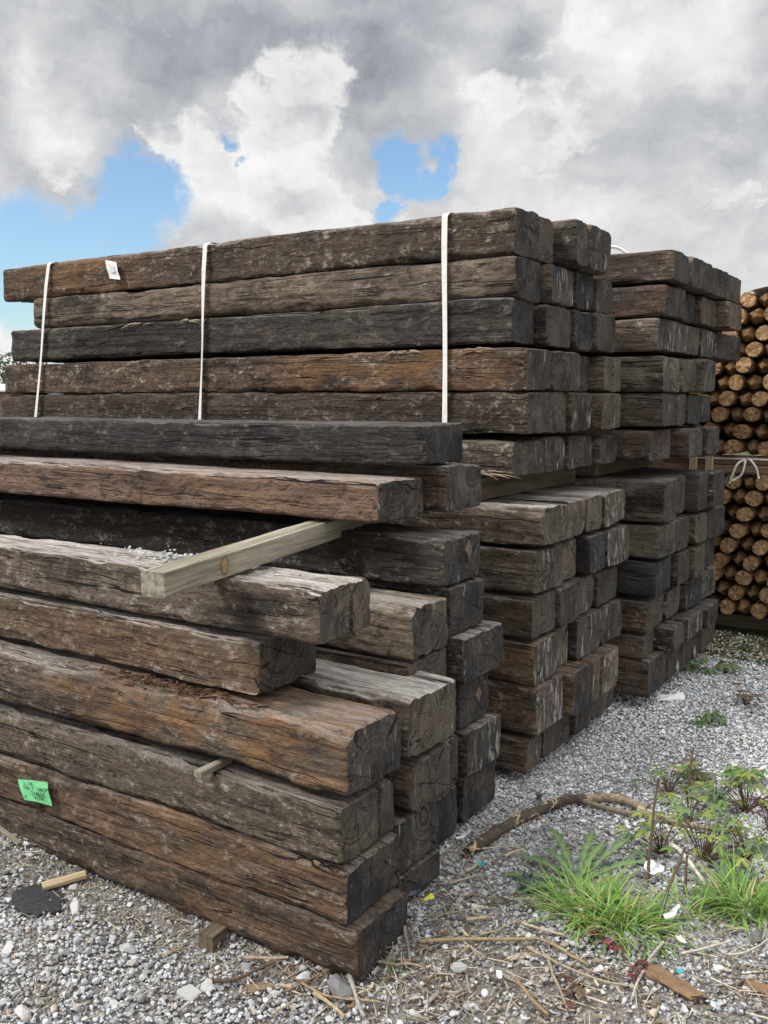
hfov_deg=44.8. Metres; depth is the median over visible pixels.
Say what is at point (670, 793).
ferny plant
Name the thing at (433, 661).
railway sleeper
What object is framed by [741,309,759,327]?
round post
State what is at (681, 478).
railway sleeper
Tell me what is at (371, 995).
loose stone
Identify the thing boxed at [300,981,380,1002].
twig
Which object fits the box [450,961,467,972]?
loose stone
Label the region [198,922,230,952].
wood block
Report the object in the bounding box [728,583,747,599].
round post
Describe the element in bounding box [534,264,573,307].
railway sleeper
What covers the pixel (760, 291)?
plastic wrap
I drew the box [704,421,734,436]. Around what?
round post
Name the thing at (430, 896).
plastic scrap
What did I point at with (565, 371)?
railway sleeper
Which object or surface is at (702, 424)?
round post
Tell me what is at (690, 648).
railway sleeper
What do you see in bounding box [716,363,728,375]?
round post
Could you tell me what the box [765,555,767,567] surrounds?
round post
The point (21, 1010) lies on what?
loose stone
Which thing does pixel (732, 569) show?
round post
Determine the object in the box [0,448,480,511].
railway sleeper
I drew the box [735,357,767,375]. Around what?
round post
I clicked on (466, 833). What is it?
plastic scrap
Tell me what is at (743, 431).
round post
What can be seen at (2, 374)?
hedgerow tree
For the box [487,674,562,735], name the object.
railway sleeper
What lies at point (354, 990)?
twig
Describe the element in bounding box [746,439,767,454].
round post
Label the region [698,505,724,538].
railway sleeper
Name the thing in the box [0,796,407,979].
railway sleeper
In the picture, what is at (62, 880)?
pine offcut
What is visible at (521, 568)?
railway sleeper
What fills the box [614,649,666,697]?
railway sleeper
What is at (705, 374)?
railway sleeper
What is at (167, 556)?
rubble crumbs
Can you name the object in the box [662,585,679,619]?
railway sleeper
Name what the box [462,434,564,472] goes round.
railway sleeper
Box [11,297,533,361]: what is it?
railway sleeper
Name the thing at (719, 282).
railway sleeper
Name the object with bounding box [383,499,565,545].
railway sleeper
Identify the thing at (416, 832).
railway sleeper
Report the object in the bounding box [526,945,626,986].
twig
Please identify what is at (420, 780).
railway sleeper
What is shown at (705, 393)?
round post
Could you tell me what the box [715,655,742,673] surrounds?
ferny plant
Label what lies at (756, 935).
loose stone
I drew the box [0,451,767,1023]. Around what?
ground
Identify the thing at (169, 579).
pine batten
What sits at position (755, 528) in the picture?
round post
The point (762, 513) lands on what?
round post
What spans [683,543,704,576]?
railway sleeper
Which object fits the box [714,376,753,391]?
round post
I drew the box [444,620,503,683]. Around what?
railway sleeper
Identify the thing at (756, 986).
wood chunk
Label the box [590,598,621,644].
railway sleeper
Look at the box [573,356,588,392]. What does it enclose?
railway sleeper
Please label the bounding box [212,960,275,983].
twig
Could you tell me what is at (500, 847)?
twig
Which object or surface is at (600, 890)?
grass tussock
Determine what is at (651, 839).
dead stalk
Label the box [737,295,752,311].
round post
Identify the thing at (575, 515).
railway sleeper
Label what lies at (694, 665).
ferny plant
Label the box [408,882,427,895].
plastic scrap
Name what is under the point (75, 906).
loose stone
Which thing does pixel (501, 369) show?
railway sleeper
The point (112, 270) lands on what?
paper label
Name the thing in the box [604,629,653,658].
railway sleeper
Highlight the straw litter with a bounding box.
[0,632,767,1023]
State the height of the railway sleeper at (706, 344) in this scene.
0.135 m
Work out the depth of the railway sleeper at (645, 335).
3.72 m
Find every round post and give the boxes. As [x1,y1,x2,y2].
[690,391,715,394]
[691,422,708,425]
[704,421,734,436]
[705,408,714,422]
[707,591,727,608]
[709,392,723,406]
[711,407,734,421]
[712,546,742,568]
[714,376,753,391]
[714,533,729,548]
[715,562,731,580]
[715,577,736,594]
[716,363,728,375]
[716,437,737,454]
[717,375,734,390]
[718,391,744,406]
[720,533,750,552]
[720,596,737,614]
[721,486,743,504]
[722,328,749,343]
[723,421,764,437]
[723,501,735,515]
[723,517,739,534]
[724,362,751,375]
[724,437,757,453]
[724,561,742,579]
[725,474,748,488]
[726,503,747,518]
[728,374,767,391]
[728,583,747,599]
[729,517,759,537]
[730,406,748,421]
[732,487,756,503]
[732,549,753,565]
[733,422,765,438]
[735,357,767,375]
[735,563,764,584]
[736,502,766,521]
[736,595,759,613]
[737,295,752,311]
[739,392,757,406]
[740,292,765,309]
[740,343,760,359]
[740,534,763,551]
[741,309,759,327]
[741,326,767,343]
[743,407,767,421]
[743,474,759,488]
[743,553,767,570]
[744,489,767,506]
[745,342,767,358]
[746,375,767,390]
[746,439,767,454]
[746,580,766,599]
[749,308,767,325]
[750,520,767,536]
[750,599,767,618]
[752,391,767,406]
[752,537,767,555]
[753,564,767,584]
[754,423,767,439]
[755,325,767,341]
[755,474,767,490]
[756,358,767,373]
[756,504,767,521]
[758,441,767,455]
[759,291,767,307]
[759,586,767,603]
[761,523,767,537]
[762,375,767,389]
[762,408,767,422]
[764,307,767,320]
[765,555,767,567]
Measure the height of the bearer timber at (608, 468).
0.068 m
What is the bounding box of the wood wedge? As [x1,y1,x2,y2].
[194,757,231,777]
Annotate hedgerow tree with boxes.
[0,351,47,383]
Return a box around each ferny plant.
[558,976,585,1010]
[585,927,608,942]
[602,938,624,953]
[612,811,707,859]
[626,959,650,979]
[630,761,701,803]
[652,784,723,822]
[660,805,767,868]
[669,757,714,782]
[683,658,715,675]
[687,772,747,807]
[690,711,727,727]
[702,765,767,812]
[714,813,767,861]
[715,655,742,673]
[721,766,767,784]
[732,683,763,707]
[746,796,767,827]
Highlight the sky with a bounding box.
[0,0,767,383]
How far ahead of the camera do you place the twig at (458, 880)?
2.48 m
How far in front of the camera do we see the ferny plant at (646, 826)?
2.62 m
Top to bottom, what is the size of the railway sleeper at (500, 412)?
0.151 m
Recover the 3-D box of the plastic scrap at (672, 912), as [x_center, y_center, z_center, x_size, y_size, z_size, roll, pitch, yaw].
[0.706,0.976,2.284,0.044,0.032,0.020,-2,7,-14]
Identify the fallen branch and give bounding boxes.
[462,793,738,857]
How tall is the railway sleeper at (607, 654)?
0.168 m
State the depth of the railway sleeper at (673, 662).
4.13 m
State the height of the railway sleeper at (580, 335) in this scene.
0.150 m
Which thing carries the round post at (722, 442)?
on the spacer timber at (720, 461)
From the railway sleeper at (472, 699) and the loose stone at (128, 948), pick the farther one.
the railway sleeper at (472, 699)
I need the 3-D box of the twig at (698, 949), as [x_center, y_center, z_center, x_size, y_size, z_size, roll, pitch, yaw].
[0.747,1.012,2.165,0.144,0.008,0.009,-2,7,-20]
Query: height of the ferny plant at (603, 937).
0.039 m
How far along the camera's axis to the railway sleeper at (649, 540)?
3.79 m
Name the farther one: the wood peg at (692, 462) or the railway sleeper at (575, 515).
the wood peg at (692, 462)
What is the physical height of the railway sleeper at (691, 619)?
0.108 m
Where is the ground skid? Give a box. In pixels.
[715,610,767,630]
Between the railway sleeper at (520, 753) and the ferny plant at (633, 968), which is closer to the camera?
the ferny plant at (633, 968)
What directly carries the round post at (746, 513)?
on the round post at (740, 529)
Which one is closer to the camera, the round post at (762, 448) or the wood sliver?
the wood sliver
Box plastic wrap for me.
[748,286,767,295]
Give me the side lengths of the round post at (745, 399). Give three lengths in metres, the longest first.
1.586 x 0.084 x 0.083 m
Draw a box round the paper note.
[18,779,51,805]
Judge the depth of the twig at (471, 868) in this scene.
2.53 m
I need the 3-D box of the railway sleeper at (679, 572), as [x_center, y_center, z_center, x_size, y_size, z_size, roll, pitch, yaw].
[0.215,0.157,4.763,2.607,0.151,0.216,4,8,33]
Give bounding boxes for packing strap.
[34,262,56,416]
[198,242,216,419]
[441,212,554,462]
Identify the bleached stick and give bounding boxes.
[668,842,707,885]
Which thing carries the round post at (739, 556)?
on the round post at (743, 576)
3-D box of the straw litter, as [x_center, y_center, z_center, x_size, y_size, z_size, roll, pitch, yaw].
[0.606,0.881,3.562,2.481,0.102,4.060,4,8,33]
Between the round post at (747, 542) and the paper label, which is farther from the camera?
the round post at (747, 542)
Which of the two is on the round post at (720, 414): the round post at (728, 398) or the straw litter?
the round post at (728, 398)
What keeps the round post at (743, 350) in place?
on the round post at (745, 365)
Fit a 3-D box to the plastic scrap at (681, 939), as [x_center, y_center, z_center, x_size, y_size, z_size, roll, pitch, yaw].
[0.699,1.003,2.187,0.016,0.009,0.029,-3,8,-25]
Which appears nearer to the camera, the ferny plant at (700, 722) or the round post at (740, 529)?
the ferny plant at (700, 722)
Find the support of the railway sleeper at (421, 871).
on the ground
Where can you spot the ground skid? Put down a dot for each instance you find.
(742, 620)
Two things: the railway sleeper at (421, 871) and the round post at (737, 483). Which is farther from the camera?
the round post at (737, 483)
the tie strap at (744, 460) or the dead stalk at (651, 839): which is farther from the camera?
the tie strap at (744, 460)
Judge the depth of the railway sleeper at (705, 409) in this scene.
4.25 m
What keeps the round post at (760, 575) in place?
on the round post at (753, 589)
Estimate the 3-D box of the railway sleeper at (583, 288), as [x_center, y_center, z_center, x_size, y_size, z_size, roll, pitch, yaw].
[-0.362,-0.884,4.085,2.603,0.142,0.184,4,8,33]
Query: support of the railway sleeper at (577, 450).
on the bearer timber at (493, 487)
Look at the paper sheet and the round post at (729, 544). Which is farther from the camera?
the round post at (729, 544)
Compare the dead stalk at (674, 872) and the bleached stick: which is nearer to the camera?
the dead stalk at (674, 872)
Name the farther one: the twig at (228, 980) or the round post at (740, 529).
the round post at (740, 529)
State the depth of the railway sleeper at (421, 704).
2.39 m
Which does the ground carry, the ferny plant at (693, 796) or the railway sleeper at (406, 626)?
the ferny plant at (693, 796)
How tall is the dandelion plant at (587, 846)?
0.075 m
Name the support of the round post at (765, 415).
on the round post at (761, 431)
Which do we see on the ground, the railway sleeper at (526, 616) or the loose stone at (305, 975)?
the loose stone at (305, 975)
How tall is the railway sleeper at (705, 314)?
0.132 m
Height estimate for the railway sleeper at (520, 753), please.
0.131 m
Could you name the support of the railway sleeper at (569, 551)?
on the railway sleeper at (567, 602)
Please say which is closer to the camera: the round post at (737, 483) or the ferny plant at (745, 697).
the ferny plant at (745, 697)
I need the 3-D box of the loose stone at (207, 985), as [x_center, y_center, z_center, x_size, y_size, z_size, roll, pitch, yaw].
[-0.406,1.098,2.151,0.033,0.025,0.035,4,8,33]
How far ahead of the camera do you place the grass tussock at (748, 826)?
2.80 m
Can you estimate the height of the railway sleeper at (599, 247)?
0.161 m
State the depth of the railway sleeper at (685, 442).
3.95 m
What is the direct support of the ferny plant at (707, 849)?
on the ground
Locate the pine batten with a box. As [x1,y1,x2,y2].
[141,518,371,598]
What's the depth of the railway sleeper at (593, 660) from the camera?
3.43 m
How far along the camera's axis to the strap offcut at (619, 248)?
3.87 m
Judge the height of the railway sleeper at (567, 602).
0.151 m
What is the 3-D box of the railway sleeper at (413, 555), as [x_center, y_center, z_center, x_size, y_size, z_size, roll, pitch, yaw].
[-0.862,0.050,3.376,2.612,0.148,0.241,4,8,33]
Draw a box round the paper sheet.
[656,692,684,701]
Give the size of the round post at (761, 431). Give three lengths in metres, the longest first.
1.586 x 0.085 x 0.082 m
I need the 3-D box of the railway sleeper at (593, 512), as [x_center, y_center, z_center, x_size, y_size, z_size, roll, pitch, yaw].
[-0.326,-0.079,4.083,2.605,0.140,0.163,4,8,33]
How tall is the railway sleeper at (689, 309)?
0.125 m
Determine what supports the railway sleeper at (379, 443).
on the railway sleeper at (448, 487)
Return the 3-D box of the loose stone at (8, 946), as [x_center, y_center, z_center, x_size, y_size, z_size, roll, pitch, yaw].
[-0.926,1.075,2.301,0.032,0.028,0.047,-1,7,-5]
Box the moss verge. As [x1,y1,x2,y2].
[704,630,767,669]
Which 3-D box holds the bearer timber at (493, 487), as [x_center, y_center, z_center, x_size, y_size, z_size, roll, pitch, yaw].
[0.513,-0.121,3.503,0.092,0.078,0.865,4,8,33]
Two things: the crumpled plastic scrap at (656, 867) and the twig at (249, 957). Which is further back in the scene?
the crumpled plastic scrap at (656, 867)
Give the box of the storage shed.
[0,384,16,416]
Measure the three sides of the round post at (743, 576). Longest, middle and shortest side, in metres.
1.511 x 0.086 x 0.081 m
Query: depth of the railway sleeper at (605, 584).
3.59 m
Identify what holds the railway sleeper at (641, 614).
on the railway sleeper at (635, 645)
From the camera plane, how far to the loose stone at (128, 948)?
2.29 m
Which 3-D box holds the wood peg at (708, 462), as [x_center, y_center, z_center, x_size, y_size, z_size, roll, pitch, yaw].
[1.759,-0.241,5.046,0.036,0.120,0.037,4,8,33]
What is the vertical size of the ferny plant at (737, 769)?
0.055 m
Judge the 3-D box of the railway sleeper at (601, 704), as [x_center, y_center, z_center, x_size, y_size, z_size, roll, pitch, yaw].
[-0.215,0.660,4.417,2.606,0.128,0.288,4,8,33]
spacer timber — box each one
[646,462,767,474]
[663,454,767,465]
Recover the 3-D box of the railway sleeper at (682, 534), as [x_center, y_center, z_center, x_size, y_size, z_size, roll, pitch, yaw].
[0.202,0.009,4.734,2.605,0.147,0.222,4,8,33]
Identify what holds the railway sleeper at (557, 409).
on the railway sleeper at (554, 456)
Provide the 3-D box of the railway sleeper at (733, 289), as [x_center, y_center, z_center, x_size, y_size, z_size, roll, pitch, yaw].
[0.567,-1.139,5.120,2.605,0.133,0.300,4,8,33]
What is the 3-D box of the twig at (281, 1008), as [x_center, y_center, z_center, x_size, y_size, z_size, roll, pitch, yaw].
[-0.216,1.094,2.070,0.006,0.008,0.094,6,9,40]
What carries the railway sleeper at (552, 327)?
on the railway sleeper at (565, 371)
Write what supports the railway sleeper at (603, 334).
on the railway sleeper at (604, 374)
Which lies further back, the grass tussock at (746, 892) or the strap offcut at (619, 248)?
the strap offcut at (619, 248)
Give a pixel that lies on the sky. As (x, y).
(127, 126)
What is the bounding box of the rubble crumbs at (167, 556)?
[97,543,300,575]
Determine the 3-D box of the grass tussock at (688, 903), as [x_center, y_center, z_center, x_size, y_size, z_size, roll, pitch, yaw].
[0.755,0.962,2.313,0.357,0.118,0.301,4,8,33]
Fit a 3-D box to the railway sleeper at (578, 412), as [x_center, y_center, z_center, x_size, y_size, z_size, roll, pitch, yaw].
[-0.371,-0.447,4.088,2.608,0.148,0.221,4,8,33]
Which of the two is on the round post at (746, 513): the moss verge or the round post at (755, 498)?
the round post at (755, 498)
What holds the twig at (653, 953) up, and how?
on the ground
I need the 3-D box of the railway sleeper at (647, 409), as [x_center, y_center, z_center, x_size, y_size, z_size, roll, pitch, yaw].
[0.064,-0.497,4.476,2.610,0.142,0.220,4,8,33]
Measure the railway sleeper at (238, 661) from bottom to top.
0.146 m
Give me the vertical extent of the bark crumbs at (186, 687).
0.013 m
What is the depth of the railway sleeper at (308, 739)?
2.30 m
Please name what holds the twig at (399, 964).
on the ground
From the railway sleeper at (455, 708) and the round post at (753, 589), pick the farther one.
the round post at (753, 589)
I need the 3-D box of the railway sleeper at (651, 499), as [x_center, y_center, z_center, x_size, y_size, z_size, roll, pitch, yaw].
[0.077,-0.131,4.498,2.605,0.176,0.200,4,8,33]
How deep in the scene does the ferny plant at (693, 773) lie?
3.10 m
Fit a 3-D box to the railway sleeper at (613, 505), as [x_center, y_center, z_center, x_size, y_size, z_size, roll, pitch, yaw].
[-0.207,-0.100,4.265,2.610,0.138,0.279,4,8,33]
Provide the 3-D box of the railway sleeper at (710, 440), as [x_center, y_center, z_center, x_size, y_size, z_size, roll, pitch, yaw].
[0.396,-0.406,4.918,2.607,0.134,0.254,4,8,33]
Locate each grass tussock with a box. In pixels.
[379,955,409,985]
[501,850,692,955]
[550,867,718,969]
[615,863,756,935]
[668,837,767,944]
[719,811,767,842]
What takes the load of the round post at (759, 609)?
on the ground skid
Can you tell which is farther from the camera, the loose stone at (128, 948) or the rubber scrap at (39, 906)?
the rubber scrap at (39, 906)
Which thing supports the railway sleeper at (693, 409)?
on the railway sleeper at (685, 442)
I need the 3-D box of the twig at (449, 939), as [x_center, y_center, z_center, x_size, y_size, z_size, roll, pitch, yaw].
[0.283,1.016,2.192,0.398,0.030,0.071,2,7,17]
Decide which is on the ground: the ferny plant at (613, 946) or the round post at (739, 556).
the ferny plant at (613, 946)
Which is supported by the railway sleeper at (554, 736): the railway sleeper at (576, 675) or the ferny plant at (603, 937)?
the railway sleeper at (576, 675)
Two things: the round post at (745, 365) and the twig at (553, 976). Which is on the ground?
the twig at (553, 976)
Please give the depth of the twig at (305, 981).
2.14 m
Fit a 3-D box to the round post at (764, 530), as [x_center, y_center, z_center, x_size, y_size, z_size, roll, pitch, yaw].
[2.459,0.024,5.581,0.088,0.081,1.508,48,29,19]
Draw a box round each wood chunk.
[246,983,274,992]
[504,949,541,961]
[643,963,707,1002]
[745,980,767,994]
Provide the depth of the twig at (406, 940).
2.22 m
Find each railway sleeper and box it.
[0,417,462,464]
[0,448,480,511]
[0,454,423,522]
[0,492,480,586]
[0,533,483,635]
[0,535,370,644]
[0,587,315,694]
[0,636,400,795]
[0,698,394,863]
[0,751,398,924]
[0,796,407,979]
[1,391,549,434]
[3,207,538,302]
[4,347,550,394]
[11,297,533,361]
[33,256,541,328]
[53,304,570,362]
[285,658,455,757]
[294,351,579,392]
[316,644,445,675]
[323,588,447,660]
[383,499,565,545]
[383,741,450,810]
[388,800,437,874]
[394,848,439,901]
[434,785,456,847]
[443,734,457,787]
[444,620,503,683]
[448,437,543,479]
[454,687,455,730]
[454,713,500,776]
[454,759,495,822]
[455,672,488,728]
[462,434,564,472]
[466,433,591,469]
[474,541,563,593]
[482,589,555,639]
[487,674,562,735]
[488,631,556,686]
[489,494,585,538]
[495,729,540,773]
[508,391,565,433]
[516,490,601,531]
[534,216,553,264]
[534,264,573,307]
[536,485,624,527]
[541,715,568,757]
[545,309,591,351]
[549,624,567,667]
[550,579,580,627]
[551,219,587,269]
[551,433,616,464]
[553,660,590,715]
[555,428,670,461]
[557,538,575,579]
[560,392,591,432]
[562,475,677,522]
[565,271,593,310]
[567,608,601,660]
[568,224,610,275]
[568,573,593,613]
[569,702,591,735]
[572,530,604,574]
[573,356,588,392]
[575,313,615,353]
[579,653,600,701]
[580,278,612,314]
[580,318,680,355]
[580,356,678,392]
[584,393,620,430]
[586,356,620,392]
[587,324,699,356]
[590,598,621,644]
[590,644,618,694]
[591,566,616,606]
[591,687,613,720]
[593,249,688,287]
[597,524,628,566]
[603,472,685,513]
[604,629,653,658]
[612,285,684,319]
[613,520,676,558]
[613,592,662,633]
[614,555,670,596]
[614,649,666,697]
[617,393,675,426]
[619,427,702,457]
[620,426,719,455]
[620,468,708,511]
[641,467,724,508]
[652,620,684,650]
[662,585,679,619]
[666,607,702,639]
[666,644,681,679]
[670,256,711,294]
[670,393,685,425]
[670,514,688,551]
[670,549,689,585]
[672,293,694,323]
[672,328,714,358]
[678,359,696,392]
[678,511,706,543]
[678,576,700,609]
[682,394,700,424]
[682,630,699,665]
[683,296,715,328]
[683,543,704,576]
[686,359,715,392]
[690,267,727,299]
[690,598,717,628]
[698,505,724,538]
[698,565,715,599]
[698,622,714,652]
[699,395,709,422]
[701,537,713,568]
[706,301,741,331]
[709,332,740,362]
[713,274,740,303]
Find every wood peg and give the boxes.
[689,456,697,468]
[705,456,713,469]
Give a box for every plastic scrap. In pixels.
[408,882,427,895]
[422,893,433,899]
[456,827,470,838]
[496,970,501,978]
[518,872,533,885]
[536,792,542,799]
[644,860,663,874]
[663,904,680,918]
[675,935,686,942]
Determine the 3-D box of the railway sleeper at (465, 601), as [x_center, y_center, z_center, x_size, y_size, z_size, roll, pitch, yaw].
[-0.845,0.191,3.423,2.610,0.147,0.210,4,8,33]
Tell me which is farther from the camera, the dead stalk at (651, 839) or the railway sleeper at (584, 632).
the railway sleeper at (584, 632)
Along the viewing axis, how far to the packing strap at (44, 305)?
4.20 m
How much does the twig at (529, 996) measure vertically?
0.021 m
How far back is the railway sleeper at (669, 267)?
3.68 m
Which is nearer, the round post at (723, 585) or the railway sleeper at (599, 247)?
the railway sleeper at (599, 247)
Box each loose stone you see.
[0,940,13,953]
[15,1004,30,1018]
[68,883,77,891]
[70,900,81,915]
[123,943,137,953]
[174,962,181,972]
[177,984,201,1000]
[201,979,214,993]
[240,962,252,971]
[295,971,309,983]
[327,973,353,1002]
[367,993,374,998]
[406,1009,421,1019]
[449,1010,460,1016]
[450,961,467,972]
[748,928,765,942]
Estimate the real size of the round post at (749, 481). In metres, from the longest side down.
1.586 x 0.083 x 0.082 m
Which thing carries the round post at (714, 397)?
on the round post at (711, 410)
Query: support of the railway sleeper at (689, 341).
on the railway sleeper at (705, 374)
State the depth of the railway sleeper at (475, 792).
2.84 m
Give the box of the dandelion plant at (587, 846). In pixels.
[497,828,656,895]
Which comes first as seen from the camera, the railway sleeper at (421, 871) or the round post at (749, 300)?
the railway sleeper at (421, 871)
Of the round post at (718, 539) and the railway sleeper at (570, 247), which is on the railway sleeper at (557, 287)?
the railway sleeper at (570, 247)
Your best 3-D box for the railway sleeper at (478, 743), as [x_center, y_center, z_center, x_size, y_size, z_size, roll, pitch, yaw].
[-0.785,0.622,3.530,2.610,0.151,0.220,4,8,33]
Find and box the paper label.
[105,260,119,279]
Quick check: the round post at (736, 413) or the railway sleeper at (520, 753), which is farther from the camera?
the round post at (736, 413)
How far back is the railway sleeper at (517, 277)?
3.40 m
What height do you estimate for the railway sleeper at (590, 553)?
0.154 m
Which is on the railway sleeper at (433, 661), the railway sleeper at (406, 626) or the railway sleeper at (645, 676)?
the railway sleeper at (406, 626)
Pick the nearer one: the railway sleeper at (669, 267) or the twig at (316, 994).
the twig at (316, 994)
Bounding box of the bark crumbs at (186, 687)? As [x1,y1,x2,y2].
[68,661,269,707]
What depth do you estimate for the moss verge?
4.86 m
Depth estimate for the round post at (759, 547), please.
4.98 m
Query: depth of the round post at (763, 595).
5.00 m
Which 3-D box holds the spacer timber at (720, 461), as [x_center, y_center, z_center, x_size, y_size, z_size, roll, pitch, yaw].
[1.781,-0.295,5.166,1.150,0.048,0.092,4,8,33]
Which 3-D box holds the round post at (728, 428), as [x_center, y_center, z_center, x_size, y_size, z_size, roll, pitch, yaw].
[2.283,-0.519,5.713,0.082,0.085,1.586,6,9,32]
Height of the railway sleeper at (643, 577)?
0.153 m
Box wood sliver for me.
[0,826,21,845]
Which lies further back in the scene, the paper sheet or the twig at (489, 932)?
the paper sheet
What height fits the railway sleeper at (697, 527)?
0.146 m
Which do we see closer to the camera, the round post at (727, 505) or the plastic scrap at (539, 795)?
the plastic scrap at (539, 795)
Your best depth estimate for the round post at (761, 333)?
4.90 m
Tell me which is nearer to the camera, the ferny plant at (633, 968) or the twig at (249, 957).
the ferny plant at (633, 968)
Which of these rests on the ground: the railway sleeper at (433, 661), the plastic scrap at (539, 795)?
the plastic scrap at (539, 795)
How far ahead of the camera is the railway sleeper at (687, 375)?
3.92 m
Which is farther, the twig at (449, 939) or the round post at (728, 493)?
the round post at (728, 493)
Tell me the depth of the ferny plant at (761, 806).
2.82 m
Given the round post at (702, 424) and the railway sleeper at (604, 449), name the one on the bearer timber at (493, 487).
the railway sleeper at (604, 449)
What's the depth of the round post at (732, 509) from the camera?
5.11 m
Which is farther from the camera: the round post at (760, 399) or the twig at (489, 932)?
the round post at (760, 399)
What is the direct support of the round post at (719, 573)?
on the round post at (723, 585)
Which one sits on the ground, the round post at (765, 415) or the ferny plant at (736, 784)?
the ferny plant at (736, 784)
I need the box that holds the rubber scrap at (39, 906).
[11,884,64,918]
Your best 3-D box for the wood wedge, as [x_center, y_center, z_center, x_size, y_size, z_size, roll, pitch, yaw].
[-0.422,0.630,2.306,0.025,0.017,0.108,4,8,33]
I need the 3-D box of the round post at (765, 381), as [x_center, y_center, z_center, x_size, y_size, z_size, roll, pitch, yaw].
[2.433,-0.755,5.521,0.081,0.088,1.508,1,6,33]
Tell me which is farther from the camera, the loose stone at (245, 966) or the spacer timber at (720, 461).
the spacer timber at (720, 461)
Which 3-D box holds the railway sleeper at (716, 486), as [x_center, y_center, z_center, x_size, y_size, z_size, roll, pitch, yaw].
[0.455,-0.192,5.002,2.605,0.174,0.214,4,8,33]
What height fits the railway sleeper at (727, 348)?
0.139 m
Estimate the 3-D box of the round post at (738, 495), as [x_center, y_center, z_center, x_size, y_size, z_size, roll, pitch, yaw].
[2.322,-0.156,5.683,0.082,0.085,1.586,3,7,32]
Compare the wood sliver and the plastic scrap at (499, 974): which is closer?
the plastic scrap at (499, 974)
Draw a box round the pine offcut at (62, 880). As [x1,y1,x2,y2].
[41,870,86,889]
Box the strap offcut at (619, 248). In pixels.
[611,245,627,252]
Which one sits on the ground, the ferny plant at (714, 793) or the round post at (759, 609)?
the ferny plant at (714, 793)
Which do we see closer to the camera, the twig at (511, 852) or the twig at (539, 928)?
the twig at (539, 928)
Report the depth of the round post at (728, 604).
5.13 m
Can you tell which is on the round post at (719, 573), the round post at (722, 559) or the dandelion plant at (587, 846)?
the round post at (722, 559)
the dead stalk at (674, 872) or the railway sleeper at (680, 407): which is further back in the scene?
the railway sleeper at (680, 407)
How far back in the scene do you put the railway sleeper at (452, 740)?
2.70 m
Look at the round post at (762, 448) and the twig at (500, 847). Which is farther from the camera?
the round post at (762, 448)
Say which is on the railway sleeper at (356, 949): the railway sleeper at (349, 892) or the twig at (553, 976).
the railway sleeper at (349, 892)
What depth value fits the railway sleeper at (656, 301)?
3.70 m
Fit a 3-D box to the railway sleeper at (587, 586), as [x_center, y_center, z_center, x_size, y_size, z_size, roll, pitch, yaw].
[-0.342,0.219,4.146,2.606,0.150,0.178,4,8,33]
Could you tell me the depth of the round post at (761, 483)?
4.95 m
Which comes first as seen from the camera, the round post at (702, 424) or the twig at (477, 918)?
the twig at (477, 918)
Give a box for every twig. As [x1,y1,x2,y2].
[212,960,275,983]
[242,955,288,960]
[270,993,301,1015]
[281,968,331,993]
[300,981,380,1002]
[312,990,345,1018]
[347,973,365,1018]
[379,960,425,968]
[403,925,410,961]
[419,936,589,965]
[449,873,481,883]
[464,861,479,872]
[466,916,489,921]
[479,920,521,936]
[482,845,519,848]
[504,848,524,856]
[513,976,549,1015]
[521,921,564,935]
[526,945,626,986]
[547,959,567,1008]
[630,941,664,1001]
[679,940,730,955]
[726,938,767,955]
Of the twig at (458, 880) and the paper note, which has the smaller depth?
the twig at (458, 880)
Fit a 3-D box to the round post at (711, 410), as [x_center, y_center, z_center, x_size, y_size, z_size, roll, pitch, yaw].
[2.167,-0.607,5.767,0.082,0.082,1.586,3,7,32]
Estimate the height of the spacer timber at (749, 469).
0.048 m
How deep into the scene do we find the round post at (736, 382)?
5.00 m
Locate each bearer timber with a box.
[481,469,574,499]
[575,459,662,475]
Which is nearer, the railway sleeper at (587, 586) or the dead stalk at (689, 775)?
the dead stalk at (689, 775)
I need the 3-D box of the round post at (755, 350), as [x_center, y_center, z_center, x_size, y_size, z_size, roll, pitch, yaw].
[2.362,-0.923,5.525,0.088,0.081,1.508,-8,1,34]
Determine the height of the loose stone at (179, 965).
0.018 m
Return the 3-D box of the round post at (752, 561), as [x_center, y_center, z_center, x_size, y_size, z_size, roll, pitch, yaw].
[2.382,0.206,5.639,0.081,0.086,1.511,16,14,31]
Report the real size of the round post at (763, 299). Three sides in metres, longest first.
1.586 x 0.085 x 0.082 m
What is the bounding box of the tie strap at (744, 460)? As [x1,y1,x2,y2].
[669,457,767,482]
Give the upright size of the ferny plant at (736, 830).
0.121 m
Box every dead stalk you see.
[645,778,659,882]
[657,846,685,921]
[682,855,687,893]
[685,748,693,794]
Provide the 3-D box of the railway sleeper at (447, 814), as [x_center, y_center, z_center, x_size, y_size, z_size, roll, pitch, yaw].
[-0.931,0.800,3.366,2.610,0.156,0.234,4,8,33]
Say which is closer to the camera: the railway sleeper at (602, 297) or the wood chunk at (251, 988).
the wood chunk at (251, 988)
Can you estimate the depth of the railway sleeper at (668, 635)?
3.97 m
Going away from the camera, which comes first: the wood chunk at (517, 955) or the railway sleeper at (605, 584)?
the wood chunk at (517, 955)

